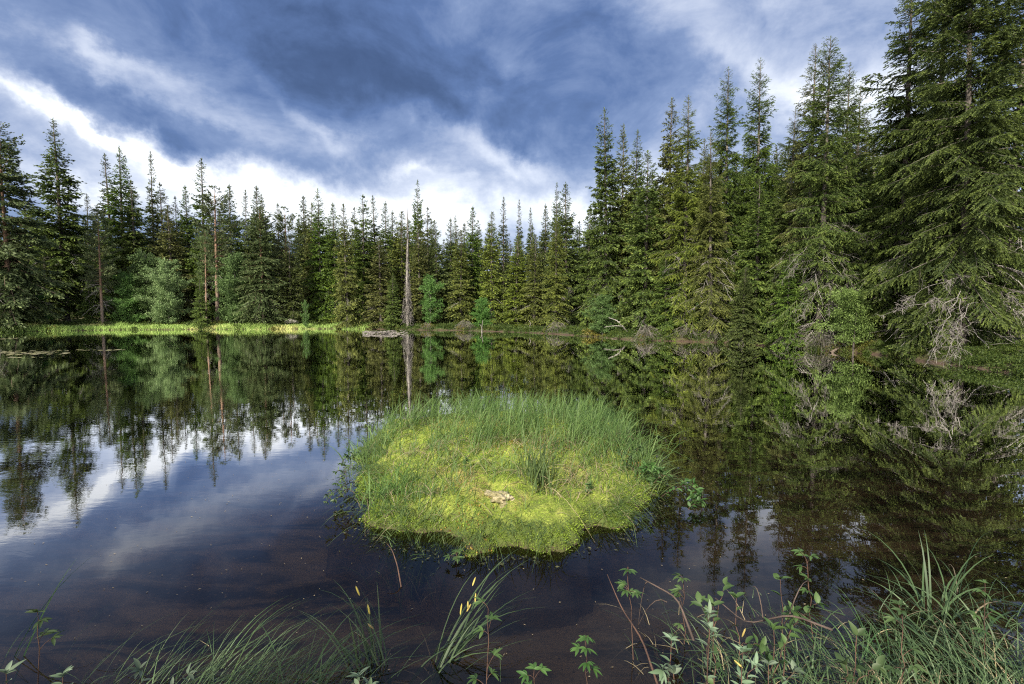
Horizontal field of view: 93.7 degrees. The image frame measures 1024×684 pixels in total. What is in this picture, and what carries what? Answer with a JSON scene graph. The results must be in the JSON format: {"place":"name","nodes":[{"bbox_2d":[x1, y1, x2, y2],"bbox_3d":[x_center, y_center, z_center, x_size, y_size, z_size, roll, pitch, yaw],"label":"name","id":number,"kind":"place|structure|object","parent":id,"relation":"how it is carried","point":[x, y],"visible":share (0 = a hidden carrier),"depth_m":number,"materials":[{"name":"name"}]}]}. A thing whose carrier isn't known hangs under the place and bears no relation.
{"place":"outdoors","nodes":[
{"label":"outdoors","id":0,"kind":"place"},
{"bbox_2d":[77,207,122,325],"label":"pine tree","id":1,"kind":"object","parent":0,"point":[91,256],"visible":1,"depth_m":41.17,"materials":[{"name":"green plant"}]},
{"bbox_2d":[104,269,151,322],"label":"birch tree","id":2,"kind":"object","parent":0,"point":[124,302],"visible":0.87,"depth_m":42.40,"materials":[{"name":"green plant"}]},
{"bbox_2d":[117,248,168,323],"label":"birch tree","id":3,"kind":"object","parent":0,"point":[141,258],"visible":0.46,"depth_m":43.11,"materials":[{"name":"green plant"}]},
{"bbox_2d":[325,412,682,633],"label":"grassy islet","id":4,"kind":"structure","parent":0,"point":[561,594],"depth_m":3.48,"materials":[{"name":"plant"}]},
{"bbox_2d":[340,454,439,513],"bbox_3d":[-0.894,1.223,4.015,1.200,0.531,0.892,-2,4,-27],"label":"sedge tuft","id":5,"kind":"object","parent":4,"relation":"on","point":[396,492],"visible":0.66,"depth_m":3.90,"materials":[{"name":"plant"}]},
{"bbox_2d":[329,517,487,612],"bbox_3d":[-0.700,1.506,3.323,1.180,0.540,1.268,0,4,0],"label":"sedge tuft","id":6,"kind":"object","parent":4,"relation":"on","point":[407,557],"visible":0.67,"depth_m":3.26,"materials":[{"name":"plant"}]},
{"bbox_2d":[371,527,496,641],"bbox_3d":[-0.406,1.550,3.261,0.977,0.517,0.963,-4,5,-44],"label":"sedge tuft","id":7,"kind":"object","parent":4,"relation":"on","point":[443,559],"visible":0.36,"depth_m":3.27,"materials":[{"name":"plant"}]},
{"bbox_2d":[321,406,687,570],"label":"rim grass","id":8,"kind":"structure","parent":4,"relation":"on","point":[462,532],"depth_m":3.54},
{"bbox_2d":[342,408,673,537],"bbox_3d":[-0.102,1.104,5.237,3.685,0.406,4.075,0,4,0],"label":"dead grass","id":9,"kind":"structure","parent":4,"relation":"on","point":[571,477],"depth_m":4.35,"materials":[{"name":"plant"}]},
{"bbox_2d":[351,411,667,561],"bbox_3d":[-0.128,1.142,5.053,3.414,0.335,3.953,0,4,0],"label":"moss","id":10,"kind":"object","parent":4,"relation":"on","point":[361,478],"visible":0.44,"depth_m":3.91,"materials":[{"name":"plant"}]},
{"bbox_2d":[351,382,677,539],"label":"sedge grass","id":11,"kind":"structure","parent":4,"relation":"on","point":[597,425],"depth_m":5.04,"materials":[{"name":"plant"}]},
{"bbox_2d":[482,421,624,548],"bbox_3d":[0.213,1.064,3.896,1.334,0.777,0.966,1,4,21],"label":"sedge tuft","id":12,"kind":"object","parent":4,"relation":"on","point":[541,471],"visible":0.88,"depth_m":3.95,"materials":[{"name":"plant"}]},
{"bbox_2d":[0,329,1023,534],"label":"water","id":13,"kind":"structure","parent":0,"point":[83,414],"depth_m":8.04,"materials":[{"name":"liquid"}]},
{"bbox_2d":[728,591,772,683],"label":"broadleaf plant","id":14,"kind":"object","parent":13,"relation":"in","point":[762,646],"visible":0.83,"depth_m":2.10,"materials":[{"name":"green plant"}]},
{"bbox_2d":[834,620,886,683],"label":"broadleaf plant","id":15,"kind":"object","parent":13,"relation":"in","point":[878,664],"visible":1,"depth_m":1.81,"materials":[{"name":"green plant"}]},
{"bbox_2d":[883,599,927,683],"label":"cinquefoil plant","id":16,"kind":"object","parent":13,"relation":"in","point":[889,618],"visible":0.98,"depth_m":1.90,"materials":[{"name":"green plant"}]},
{"bbox_2d":[0,318,1023,683],"bbox_3d":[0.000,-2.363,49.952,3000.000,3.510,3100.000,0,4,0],"label":"ground","id":17,"kind":"structure","parent":0,"point":[250,552],"depth_m":3.63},
{"bbox_2d":[0,121,73,331],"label":"spruce tree","id":18,"kind":"object","parent":17,"relation":"on","point":[15,278],"visible":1,"depth_m":36.50,"materials":[{"name":"green plant"}]},
{"bbox_2d":[20,119,116,321],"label":"spruce tree","id":19,"kind":"object","parent":17,"relation":"on","point":[62,257],"visible":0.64,"depth_m":43.93,"materials":[{"name":"green plant"}]},
{"bbox_2d":[73,283,100,323],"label":"spruce tree","id":20,"kind":"object","parent":17,"relation":"on","point":[87,311],"visible":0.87,"depth_m":41.68,"materials":[{"name":"green plant"}]},
{"bbox_2d":[89,153,125,318],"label":"spruce tree","id":21,"kind":"object","parent":17,"relation":"on","point":[103,198],"visible":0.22,"depth_m":50.57,"materials":[{"name":"green plant"}]},
{"bbox_2d":[92,146,152,321],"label":"spruce tree","id":22,"kind":"object","parent":17,"relation":"on","point":[113,210],"visible":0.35,"depth_m":49.59,"materials":[{"name":"green plant"}]},
{"bbox_2d":[103,180,154,322],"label":"spruce tree","id":23,"kind":"object","parent":17,"relation":"on","point":[134,245],"visible":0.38,"depth_m":48.93,"materials":[{"name":"green plant"}]},
{"bbox_2d":[141,151,165,248],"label":"spruce tree","id":24,"kind":"object","parent":17,"relation":"on","point":[151,202],"visible":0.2,"depth_m":55.02,"materials":[{"name":"green plant"}]},
{"bbox_2d":[132,257,195,323],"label":"birch tree","id":25,"kind":"object","parent":17,"relation":"on","point":[166,310],"visible":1,"depth_m":42.37,"materials":[{"name":"green plant"}]},
{"bbox_2d":[146,182,196,317],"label":"spruce tree","id":26,"kind":"object","parent":17,"relation":"on","point":[156,225],"visible":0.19,"depth_m":50.96,"materials":[{"name":"green plant"}]},
{"bbox_2d":[147,205,197,323],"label":"spruce tree","id":27,"kind":"object","parent":17,"relation":"on","point":[169,236],"visible":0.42,"depth_m":45.35,"materials":[{"name":"green plant"}]},
{"bbox_2d":[0,320,376,331],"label":"bank grass","id":28,"kind":"structure","parent":17,"relation":"on","point":[122,325],"depth_m":41.13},
{"bbox_2d":[172,186,212,319],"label":"spruce tree","id":29,"kind":"object","parent":17,"relation":"on","point":[186,222],"visible":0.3,"depth_m":53.92,"materials":[{"name":"green plant"}]},
{"bbox_2d":[180,158,222,320],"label":"spruce tree","id":30,"kind":"object","parent":17,"relation":"on","point":[192,259],"visible":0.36,"depth_m":52.80,"materials":[{"name":"green plant"}]},
{"bbox_2d":[190,278,212,329],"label":"spruce tree","id":31,"kind":"object","parent":17,"relation":"on","point":[199,315],"visible":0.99,"depth_m":41.21,"materials":[{"name":"green plant"}]},
{"bbox_2d":[190,230,218,321],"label":"pine tree","id":32,"kind":"object","parent":17,"relation":"on","point":[198,263],"visible":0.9,"depth_m":43.20,"materials":[{"name":"green plant"}]},
{"bbox_2d":[191,185,244,321],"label":"pine tree","id":33,"kind":"object","parent":17,"relation":"on","point":[208,199],"visible":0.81,"depth_m":46.94,"materials":[{"name":"green plant"}]},
{"bbox_2d":[208,251,253,323],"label":"birch tree","id":34,"kind":"object","parent":17,"relation":"on","point":[230,300],"visible":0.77,"depth_m":42.29,"materials":[{"name":"green plant"}]},
{"bbox_2d":[211,183,254,319],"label":"spruce tree","id":35,"kind":"object","parent":17,"relation":"on","point":[237,230],"visible":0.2,"depth_m":51.07,"materials":[{"name":"green plant"}]},
{"bbox_2d":[229,206,288,328],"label":"spruce tree","id":36,"kind":"object","parent":17,"relation":"on","point":[257,293],"visible":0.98,"depth_m":42.04,"materials":[{"name":"green plant"}]},
{"bbox_2d":[270,206,306,317],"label":"pine tree","id":37,"kind":"object","parent":17,"relation":"on","point":[283,238],"visible":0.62,"depth_m":44.07,"materials":[{"name":"green plant"}]},
{"bbox_2d":[274,236,309,326],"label":"spruce tree","id":38,"kind":"object","parent":17,"relation":"on","point":[290,305],"visible":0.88,"depth_m":43.45,"materials":[{"name":"green plant"}]},
{"bbox_2d":[158,599,427,683],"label":"sedge clump","id":39,"kind":"object","parent":17,"relation":"on","point":[271,657],"visible":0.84,"depth_m":2.11,"materials":[{"name":"green plant"}]},
{"bbox_2d":[288,196,317,320],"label":"spruce tree","id":40,"kind":"object","parent":17,"relation":"on","point":[303,225],"visible":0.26,"depth_m":49.11,"materials":[{"name":"green plant"}]},
{"bbox_2d":[296,203,320,319],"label":"spruce tree","id":41,"kind":"object","parent":17,"relation":"on","point":[308,241],"visible":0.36,"depth_m":48.17,"materials":[{"name":"green plant"}]},
{"bbox_2d":[300,189,335,323],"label":"spruce tree","id":42,"kind":"object","parent":17,"relation":"on","point":[317,277],"visible":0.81,"depth_m":46.16,"materials":[{"name":"green plant"}]},
{"bbox_2d":[314,202,349,323],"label":"spruce tree","id":43,"kind":"object","parent":17,"relation":"on","point":[330,253],"visible":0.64,"depth_m":46.04,"materials":[{"name":"green plant"}]},
{"bbox_2d":[258,609,434,683],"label":"sedge clump","id":44,"kind":"object","parent":17,"relation":"on","point":[320,674],"visible":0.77,"depth_m":2.14,"materials":[{"name":"green plant"}]},
{"bbox_2d":[330,204,364,328],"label":"spruce tree","id":45,"kind":"object","parent":17,"relation":"on","point":[346,307],"visible":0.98,"depth_m":41.97,"materials":[{"name":"green plant"}]},
{"bbox_2d":[300,583,407,683],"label":"sedge clump","id":46,"kind":"object","parent":17,"relation":"on","point":[367,657],"visible":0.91,"depth_m":2.20,"materials":[{"name":"green plant"}]},
{"bbox_2d":[340,194,378,322],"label":"spruce tree","id":47,"kind":"object","parent":17,"relation":"on","point":[363,260],"visible":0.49,"depth_m":46.10,"materials":[{"name":"green plant"}]},
{"bbox_2d":[354,238,401,328],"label":"spruce tree","id":48,"kind":"object","parent":17,"relation":"on","point":[379,300],"visible":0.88,"depth_m":41.94,"materials":[{"name":"green plant"}]},
{"bbox_2d":[373,201,398,303],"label":"spruce tree","id":49,"kind":"object","parent":17,"relation":"on","point":[387,237],"visible":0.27,"depth_m":47.34,"materials":[{"name":"green plant"}]},
{"bbox_2d":[379,273,404,329],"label":"spruce tree","id":50,"kind":"object","parent":17,"relation":"on","point":[390,318],"visible":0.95,"depth_m":41.09,"materials":[{"name":"green plant"}]},
{"bbox_2d":[378,212,417,322],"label":"spruce tree","id":51,"kind":"object","parent":17,"relation":"on","point":[401,281],"visible":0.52,"depth_m":44.45,"materials":[{"name":"green plant"}]},
{"bbox_2d":[401,210,413,325],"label":"dead tree","id":52,"kind":"object","parent":17,"relation":"on","point":[408,316],"visible":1,"depth_m":40.56,"materials":[{"name":"grey wood"}]},
{"bbox_2d":[409,180,428,313],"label":"spruce tree","id":53,"kind":"object","parent":17,"relation":"on","point":[416,222],"visible":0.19,"depth_m":51.04,"materials":[{"name":"green plant"}]},
{"bbox_2d":[402,225,436,324],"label":"spruce tree","id":54,"kind":"object","parent":17,"relation":"on","point":[419,295],"visible":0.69,"depth_m":43.40,"materials":[{"name":"green plant"}]},
{"bbox_2d":[418,274,444,322],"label":"birch tree","id":55,"kind":"object","parent":17,"relation":"on","point":[428,304],"visible":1,"depth_m":41.75,"materials":[{"name":"green plant"}]},
{"bbox_2d":[418,220,456,325],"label":"spruce tree","id":56,"kind":"object","parent":17,"relation":"on","point":[434,264],"visible":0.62,"depth_m":44.44,"materials":[{"name":"green plant"}]},
{"bbox_2d":[440,218,459,322],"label":"spruce tree","id":57,"kind":"object","parent":17,"relation":"on","point":[451,248],"visible":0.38,"depth_m":51.37,"materials":[{"name":"green plant"}]},
{"bbox_2d":[443,230,477,323],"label":"spruce tree","id":58,"kind":"object","parent":17,"relation":"on","point":[463,304],"visible":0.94,"depth_m":42.49,"materials":[{"name":"green plant"}]},
{"bbox_2d":[396,546,540,683],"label":"sedge clump","id":59,"kind":"object","parent":17,"relation":"on","point":[439,676],"visible":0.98,"depth_m":2.25,"materials":[{"name":"green plant"}]},
{"bbox_2d":[458,207,485,322],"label":"spruce tree","id":60,"kind":"object","parent":17,"relation":"on","point":[475,272],"visible":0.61,"depth_m":44.26,"materials":[{"name":"green plant"}]},
{"bbox_2d":[467,597,502,683],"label":"cinquefoil plant","id":61,"kind":"object","parent":17,"relation":"on","point":[494,652],"visible":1,"depth_m":1.90,"materials":[{"name":"green plant"}]},
{"bbox_2d":[468,211,505,324],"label":"spruce tree","id":62,"kind":"object","parent":17,"relation":"on","point":[491,290],"visible":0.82,"depth_m":42.44,"materials":[{"name":"green plant"}]},
{"bbox_2d":[492,197,513,321],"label":"spruce tree","id":63,"kind":"object","parent":17,"relation":"on","point":[502,270],"visible":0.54,"depth_m":49.23,"materials":[{"name":"green plant"}]},
{"bbox_2d":[496,235,532,326],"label":"spruce tree","id":64,"kind":"object","parent":17,"relation":"on","point":[514,302],"visible":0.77,"depth_m":40.54,"materials":[{"name":"green plant"}]},
{"bbox_2d":[10,319,1023,374],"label":"undergrowth","id":65,"kind":"object","parent":17,"relation":"on","point":[990,357],"visible":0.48,"depth_m":20.63,"materials":[{"name":"green plant"}]},
{"bbox_2d":[515,234,547,325],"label":"spruce tree","id":66,"kind":"object","parent":17,"relation":"on","point":[535,309],"visible":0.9,"depth_m":39.58,"materials":[{"name":"green plant"}]},
{"bbox_2d":[47,559,1023,683],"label":"shore blades","id":67,"kind":"object","parent":17,"relation":"on","point":[964,680],"visible":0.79,"depth_m":2.13,"materials":[{"name":"green plant"}]},
{"bbox_2d":[532,203,552,325],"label":"spruce tree","id":68,"kind":"object","parent":17,"relation":"on","point":[543,244],"visible":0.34,"depth_m":45.26,"materials":[{"name":"green plant"}]},
{"bbox_2d":[538,218,572,328],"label":"spruce tree","id":69,"kind":"object","parent":17,"relation":"on","point":[554,295],"visible":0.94,"depth_m":35.07,"materials":[{"name":"green plant"}]},
{"bbox_2d":[546,182,584,324],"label":"spruce tree","id":70,"kind":"object","parent":17,"relation":"on","point":[563,221],"visible":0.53,"depth_m":41.30,"materials":[{"name":"green plant"}]},
{"bbox_2d":[570,205,598,326],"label":"spruce tree","id":71,"kind":"object","parent":17,"relation":"on","point":[583,285],"visible":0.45,"depth_m":36.55,"materials":[{"name":"green plant"}]},
{"bbox_2d":[578,107,629,327],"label":"spruce tree","id":72,"kind":"object","parent":17,"relation":"on","point":[606,255],"visible":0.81,"depth_m":32.09,"materials":[{"name":"green plant"}]},
{"bbox_2d":[594,124,640,324],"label":"spruce tree","id":73,"kind":"object","parent":17,"relation":"on","point":[622,207],"visible":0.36,"depth_m":33.05,"materials":[{"name":"green plant"}]},
{"bbox_2d":[619,129,650,324],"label":"spruce tree","id":74,"kind":"object","parent":17,"relation":"on","point":[634,182],"visible":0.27,"depth_m":33.01,"materials":[{"name":"green plant"}]},
{"bbox_2d":[612,150,677,334],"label":"spruce tree","id":75,"kind":"object","parent":17,"relation":"on","point":[641,294],"visible":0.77,"depth_m":27.74,"materials":[{"name":"green plant"}]},
{"bbox_2d":[645,250,687,334],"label":"spruce tree","id":76,"kind":"object","parent":17,"relation":"on","point":[664,306],"visible":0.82,"depth_m":26.14,"materials":[{"name":"green plant"}]},
{"bbox_2d":[645,97,696,327],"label":"spruce tree","id":77,"kind":"object","parent":17,"relation":"on","point":[664,165],"visible":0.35,"depth_m":27.35,"materials":[{"name":"green plant"}]},
{"bbox_2d":[648,96,731,340],"bbox_3d":[9.444,-6.569,25.922,3.736,13.177,3.558,0,4,-6],"label":"spruce tree","id":78,"kind":"object","parent":17,"relation":"on","point":[679,198],"visible":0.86,"depth_m":25.63,"materials":[{"name":"green plant"}]},
{"bbox_2d":[676,132,740,339],"bbox_3d":[10.197,-5.218,24.495,2.980,10.880,3.048,2,4,32],"label":"spruce tree","id":79,"kind":"object","parent":17,"relation":"on","point":[709,319],"visible":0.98,"depth_m":24.36,"materials":[{"name":"green plant"}]},
{"bbox_2d":[691,66,759,330],"bbox_3d":[11.545,-7.240,26.300,4.028,15.296,3.809,-3,5,-38],"label":"spruce tree","id":80,"kind":"object","parent":17,"relation":"on","point":[732,186],"visible":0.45,"depth_m":25.83,"materials":[{"name":"green plant"}]},
{"bbox_2d":[664,590,810,683],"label":"sedge clump","id":81,"kind":"object","parent":17,"relation":"on","point":[744,630],"visible":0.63,"depth_m":2.21,"materials":[{"name":"green plant"}]},
{"bbox_2d":[722,266,764,345],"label":"spruce tree","id":82,"kind":"object","parent":17,"relation":"on","point":[738,332],"visible":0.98,"depth_m":22.60,"materials":[{"name":"green plant"}]},
{"bbox_2d":[727,175,781,334],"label":"spruce tree","id":83,"kind":"object","parent":17,"relation":"on","point":[762,249],"visible":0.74,"depth_m":23.52,"materials":[{"name":"green plant"}]},
{"bbox_2d":[726,58,786,326],"bbox_3d":[13.647,-7.555,26.742,4.174,15.555,4.245,0,4,0],"label":"spruce tree","id":84,"kind":"object","parent":17,"relation":"on","point":[756,163],"visible":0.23,"depth_m":25.93,"materials":[{"name":"green plant"}]},
{"bbox_2d":[761,250,808,348],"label":"spruce tree","id":85,"kind":"object","parent":17,"relation":"on","point":[788,294],"visible":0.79,"depth_m":20.59,"materials":[{"name":"green plant"}]},
{"bbox_2d":[757,108,814,327],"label":"spruce tree","id":86,"kind":"object","parent":17,"relation":"on","point":[781,226],"visible":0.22,"depth_m":23.41,"materials":[{"name":"green plant"}]},
{"bbox_2d":[722,584,891,683],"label":"sedge clump","id":87,"kind":"object","parent":17,"relation":"on","point":[880,653],"visible":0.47,"depth_m":2.30,"materials":[{"name":"green plant"}]},
{"bbox_2d":[593,589,1023,683],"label":"shore straw","id":88,"kind":"object","parent":17,"relation":"on","point":[656,653],"visible":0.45,"depth_m":2.31,"materials":[{"name":"plant"}]},
{"bbox_2d":[690,577,733,683],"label":"broadleaf plant","id":89,"kind":"object","parent":88,"relation":"on","point":[700,598],"visible":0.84,"depth_m":2.06,"materials":[{"name":"green plant"}]},
{"bbox_2d":[771,573,829,680],"bbox_3d":[1.227,1.291,2.050,0.204,0.559,0.198,0,4,0],"label":"broadleaf plant","id":90,"kind":"object","parent":88,"relation":"on","point":[807,608],"visible":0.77,"depth_m":2.04,"materials":[{"name":"green plant"}]},
{"bbox_2d":[759,36,882,349],"bbox_3d":[13.066,-5.654,20.330,4.360,13.950,4.100,1,4,9],"label":"spruce tree","id":91,"kind":"object","parent":17,"relation":"on","point":[818,255],"visible":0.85,"depth_m":19.83,"materials":[{"name":"green plant"}]},
{"bbox_2d":[812,283,879,352],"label":"rowan tree","id":92,"kind":"object","parent":17,"relation":"on","point":[846,301],"visible":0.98,"depth_m":18.20,"materials":[{"name":"green plant"}]},
{"bbox_2d":[809,62,884,324],"bbox_3d":[16.143,-6.525,23.741,3.861,14.014,4.068,2,4,27],"label":"spruce tree","id":93,"kind":"object","parent":17,"relation":"on","point":[862,179],"visible":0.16,"depth_m":23.12,"materials":[{"name":"green plant"}]},
{"bbox_2d":[830,84,880,266],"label":"spruce tree","id":94,"kind":"object","parent":17,"relation":"on","point":[860,149],"visible":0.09,"depth_m":24.68,"materials":[{"name":"green plant"}]},
{"bbox_2d":[818,0,971,342],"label":"spruce tree","id":95,"kind":"object","parent":17,"relation":"on","point":[904,226],"visible":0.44,"depth_m":18.53,"materials":[{"name":"green plant"}]},
{"bbox_2d":[796,584,1023,683],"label":"sedge clump","id":96,"kind":"object","parent":17,"relation":"on","point":[944,630],"visible":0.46,"depth_m":2.27,"materials":[{"name":"green plant"}]},
{"bbox_2d":[885,267,937,359],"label":"spruce tree","id":97,"kind":"object","parent":17,"relation":"on","point":[919,295],"visible":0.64,"depth_m":15.70,"materials":[{"name":"green plant"}]},
{"bbox_2d":[850,529,1023,667],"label":"sedge clump","id":98,"kind":"object","parent":17,"relation":"on","point":[929,604],"visible":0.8,"depth_m":2.57,"materials":[{"name":"green plant"}]},
{"bbox_2d":[856,0,1023,340],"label":"spruce tree","id":99,"kind":"object","parent":17,"relation":"on","point":[898,142],"visible":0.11,"depth_m":18.14,"materials":[{"name":"green plant"}]},
{"bbox_2d":[860,572,1023,683],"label":"sedge clump","id":100,"kind":"object","parent":17,"relation":"on","point":[973,636],"visible":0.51,"depth_m":2.27,"materials":[{"name":"green plant"}]},
{"bbox_2d":[861,0,1023,366],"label":"spruce tree","id":101,"kind":"object","parent":17,"relation":"on","point":[990,191],"visible":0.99,"depth_m":14.59,"materials":[{"name":"green plant"}]},
{"bbox_2d":[896,127,994,344],"bbox_3d":[14.915,-3.460,16.310,2.717,8.409,2.559,3,5,38],"label":"spruce tree","id":102,"kind":"object","parent":17,"relation":"on","point":[929,211],"visible":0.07,"depth_m":16.36,"materials":[{"name":"green plant"}]},
{"bbox_2d":[909,1,1023,339],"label":"spruce tree","id":103,"kind":"object","parent":17,"relation":"on","point":[1009,243],"visible":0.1,"depth_m":16.33,"materials":[{"name":"green plant"}]},
{"bbox_2d":[0,0,1023,274],"label":"sky","id":104,"kind":"structure","parent":0,"point":[480,103],"materials":[{"name":"blue"}]},
{"bbox_2d":[580,293,617,334],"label":"birch tree","id":105,"kind":"object","parent":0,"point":[602,316],"visible":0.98,"depth_m":29.25,"materials":[{"name":"green plant"}]},
{"bbox_2d":[768,44,847,326],"bbox_3d":[13.734,-6.626,22.096,3.302,13.562,3.492,2,4,27],"label":"spruce tree","id":106,"kind":"object","parent":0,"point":[792,206],"visible":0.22,"depth_m":21.83,"materials":[{"name":"green plant"}]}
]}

